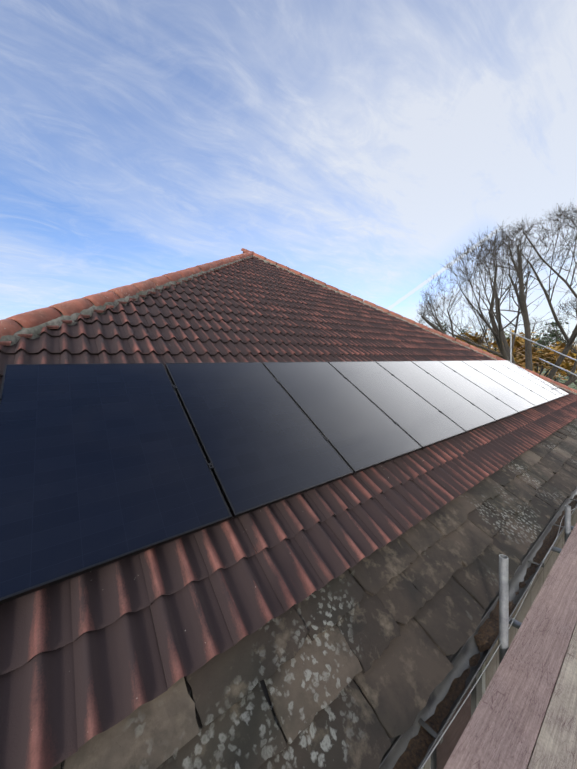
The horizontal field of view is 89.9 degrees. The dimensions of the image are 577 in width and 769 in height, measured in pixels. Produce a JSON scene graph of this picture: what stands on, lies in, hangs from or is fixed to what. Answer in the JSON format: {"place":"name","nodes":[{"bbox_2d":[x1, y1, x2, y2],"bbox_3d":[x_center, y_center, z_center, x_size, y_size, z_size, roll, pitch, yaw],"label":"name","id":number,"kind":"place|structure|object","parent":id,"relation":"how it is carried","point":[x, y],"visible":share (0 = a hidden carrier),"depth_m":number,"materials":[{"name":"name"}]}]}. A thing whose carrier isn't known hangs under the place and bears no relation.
{"place":"outdoors","nodes":[
{"label":"outdoors","id":0,"kind":"place"},
{"bbox_2d":[0,367,554,470],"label":"panel clamps","id":1,"kind":"object","parent":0,"point":[211,466],"visible":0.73,"depth_m":2.69,"materials":[{"name":"black metal"}]},
{"bbox_2d":[0,0,576,350],"label":"sky","id":2,"kind":"structure","parent":0,"point":[350,146],"materials":[{"name":"blue"}]},
{"bbox_2d":[381,498,566,760],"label":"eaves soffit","id":3,"kind":"structure","parent":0,"point":[394,739],"depth_m":2.15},
{"bbox_2d":[422,508,576,768],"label":"house walls","id":4,"kind":"structure","parent":0,"point":[439,757],"depth_m":2.16,"materials":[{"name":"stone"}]},
{"bbox_2d":[50,418,576,768],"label":"stone roof slates","id":5,"kind":"object","parent":4,"relation":"on","point":[308,659],"visible":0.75,"depth_m":1.51,"materials":[{"name":"grey stone"}]},
{"bbox_2d":[378,487,576,768],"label":"gutter","id":6,"kind":"object","parent":5,"relation":"attached to","point":[412,747],"visible":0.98,"depth_m":1.69,"materials":[{"name":"grey metal"}]},
{"bbox_2d":[70,272,573,741],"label":"roof body","id":7,"kind":"structure","parent":4,"relation":"on","point":[264,688],"depth_m":2.72,"materials":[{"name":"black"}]},
{"bbox_2d":[0,251,254,345],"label":"hip tiles","id":8,"kind":"object","parent":7,"relation":"on","point":[14,329],"visible":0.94,"depth_m":3.40,"materials":[{"name":"ceramic"}]},
{"bbox_2d":[0,256,576,768],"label":"roof pantiles","id":9,"kind":"object","parent":7,"relation":"on","point":[84,660],"visible":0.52,"depth_m":1.94,"materials":[{"name":"tile"}]},
{"bbox_2d":[0,363,231,603],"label":"solar panel","id":10,"kind":"object","parent":9,"relation":"on","point":[103,464],"visible":1,"depth_m":1.74,"materials":[{"name":"black"}]},
{"bbox_2d":[165,362,353,517],"bbox_3d":[-0.336,0.278,2.655,1.114,1.024,1.419,-4,3,-37],"label":"solar panel","id":11,"kind":"object","parent":9,"relation":"on","point":[263,441],"visible":0.98,"depth_m":2.45,"materials":[{"name":"black"}]},
{"bbox_2d":[262,362,421,473],"bbox_3d":[0.563,0.217,3.344,1.114,1.024,1.419,-4,3,-37],"label":"solar panel","id":12,"kind":"object","parent":9,"relation":"on","point":[354,425],"visible":0.85,"depth_m":3.18,"materials":[{"name":"black"}]},
{"bbox_2d":[440,361,534,412],"bbox_3d":[4.157,-0.026,6.101,1.114,1.024,1.419,-4,3,-37],"label":"solar panel","id":13,"kind":"object","parent":9,"relation":"on","point":[514,401],"visible":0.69,"depth_m":6.00,"materials":[{"name":"black"}]},
{"bbox_2d":[462,360,548,406],"bbox_3d":[5.055,-0.087,6.790,1.114,1.024,1.419,-4,3,-37],"label":"solar panel","id":14,"kind":"object","parent":9,"relation":"on","point":[525,393],"visible":0.75,"depth_m":6.70,"materials":[{"name":"black"}]},
{"bbox_2d":[480,360,559,401],"bbox_3d":[5.954,-0.147,7.479,1.114,1.024,1.419,-4,3,-37],"label":"solar panel","id":15,"kind":"object","parent":9,"relation":"on","point":[549,396],"visible":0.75,"depth_m":7.41,"materials":[{"name":"black"}]},
{"bbox_2d":[495,360,568,397],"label":"solar panel","id":16,"kind":"object","parent":9,"relation":"on","point":[555,390],"visible":0.75,"depth_m":8.10,"materials":[{"name":"black"}]},
{"bbox_2d":[241,248,576,394],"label":"hip tiles","id":17,"kind":"object","parent":7,"relation":"on","point":[399,316],"visible":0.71,"depth_m":9.28,"materials":[{"name":"ceramic"}]},
{"bbox_2d":[538,366,576,389],"bbox_3d":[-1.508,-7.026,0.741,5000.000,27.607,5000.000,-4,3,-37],"label":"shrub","id":18,"kind":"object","parent":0,"point":[570,385],"depth_m":103.34,"materials":[{"name":"green plant"}]},
{"bbox_2d":[436,310,509,350],"bbox_3d":[23.676,-2.759,38.896,11.624,14.676,11.598,-4,3,-37],"label":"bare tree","id":19,"kind":"object","parent":18,"relation":"on","point":[482,323],"visible":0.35,"depth_m":38.45,"materials":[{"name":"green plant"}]},
{"bbox_2d":[451,327,501,357],"bbox_3d":[20.786,-0.805,32.749,6.426,11.499,8.904,-1,3,31],"label":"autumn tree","id":20,"kind":"object","parent":18,"relation":"on","point":[474,338],"visible":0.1,"depth_m":32.39,"materials":[{"name":"orange plant"}]},
{"bbox_2d":[415,198,576,385],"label":"bare tree","id":21,"kind":"object","parent":18,"relation":"on","point":[498,330],"visible":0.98,"depth_m":20.91,"materials":[{"name":"brown plant"}]},
{"bbox_2d":[444,329,576,768],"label":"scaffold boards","id":22,"kind":"object","parent":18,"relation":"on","point":[524,715],"visible":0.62,"depth_m":1.58,"materials":[{"name":"wood"}]},
{"bbox_2d":[489,328,543,371],"bbox_3d":[26.868,-1.092,34.820,8.627,11.474,6.864,-4,3,-37],"label":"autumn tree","id":23,"kind":"object","parent":18,"relation":"on","point":[518,353],"visible":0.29,"depth_m":33.22,"materials":[{"name":"orange plant"}]},
{"bbox_2d":[490,331,543,353],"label":"field tree","id":24,"kind":"object","parent":18,"relation":"on","point":[507,338],"visible":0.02,"depth_m":69.80,"materials":[{"name":"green plant"}]},
{"bbox_2d":[491,315,553,352],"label":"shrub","id":25,"kind":"object","parent":18,"relation":"on","point":[532,330],"visible":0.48,"depth_m":70.04,"materials":[{"name":"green plant"}]},
{"bbox_2d":[531,328,555,370],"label":"field tree","id":26,"kind":"object","parent":18,"relation":"on","point":[541,341],"visible":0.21,"depth_m":76.10,"materials":[{"name":"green plant"}]},
{"bbox_2d":[532,345,576,376],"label":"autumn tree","id":27,"kind":"object","parent":18,"relation":"on","point":[550,357],"visible":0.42,"depth_m":35.88,"materials":[{"name":"orange plant"}]},
{"bbox_2d":[536,317,576,387],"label":"evergreen","id":28,"kind":"object","parent":18,"relation":"on","point":[557,379],"visible":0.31,"depth_m":54.30,"materials":[{"name":"green plant"}]},
{"bbox_2d":[539,341,576,385],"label":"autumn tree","id":29,"kind":"object","parent":18,"relation":"on","point":[564,372],"visible":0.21,"depth_m":39.99,"materials":[{"name":"orange plant"}]},
{"bbox_2d":[541,295,576,355],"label":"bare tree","id":30,"kind":"object","parent":18,"relation":"on","point":[571,317],"visible":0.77,"depth_m":36.20,"materials":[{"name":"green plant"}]},
{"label":"panel","id":31,"kind":"object","parent":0,"visible":0},
{"bbox_2d":[328,361,465,448],"bbox_3d":[1.461,0.156,4.033,1.114,1.024,1.419,-4,3,-37],"label":"solar panel","id":32,"kind":"object","parent":31,"relation":"on","point":[420,421],"visible":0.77,"depth_m":3.90,"materials":[{"name":"black"}]},
{"bbox_2d":[375,361,495,432],"bbox_3d":[2.360,0.096,4.722,1.114,1.024,1.419,-4,3,-37],"label":"solar panel","id":33,"kind":"object","parent":31,"relation":"on","point":[459,410],"visible":0.79,"depth_m":4.60,"materials":[{"name":"black"}]},
{"bbox_2d":[411,361,517,421],"bbox_3d":[3.258,0.035,5.412,1.114,1.024,1.419,-4,3,-37],"label":"solar panel","id":34,"kind":"object","parent":31,"relation":"on","point":[495,408],"visible":0.79,"depth_m":5.31,"materials":[{"name":"black"}]}
]}

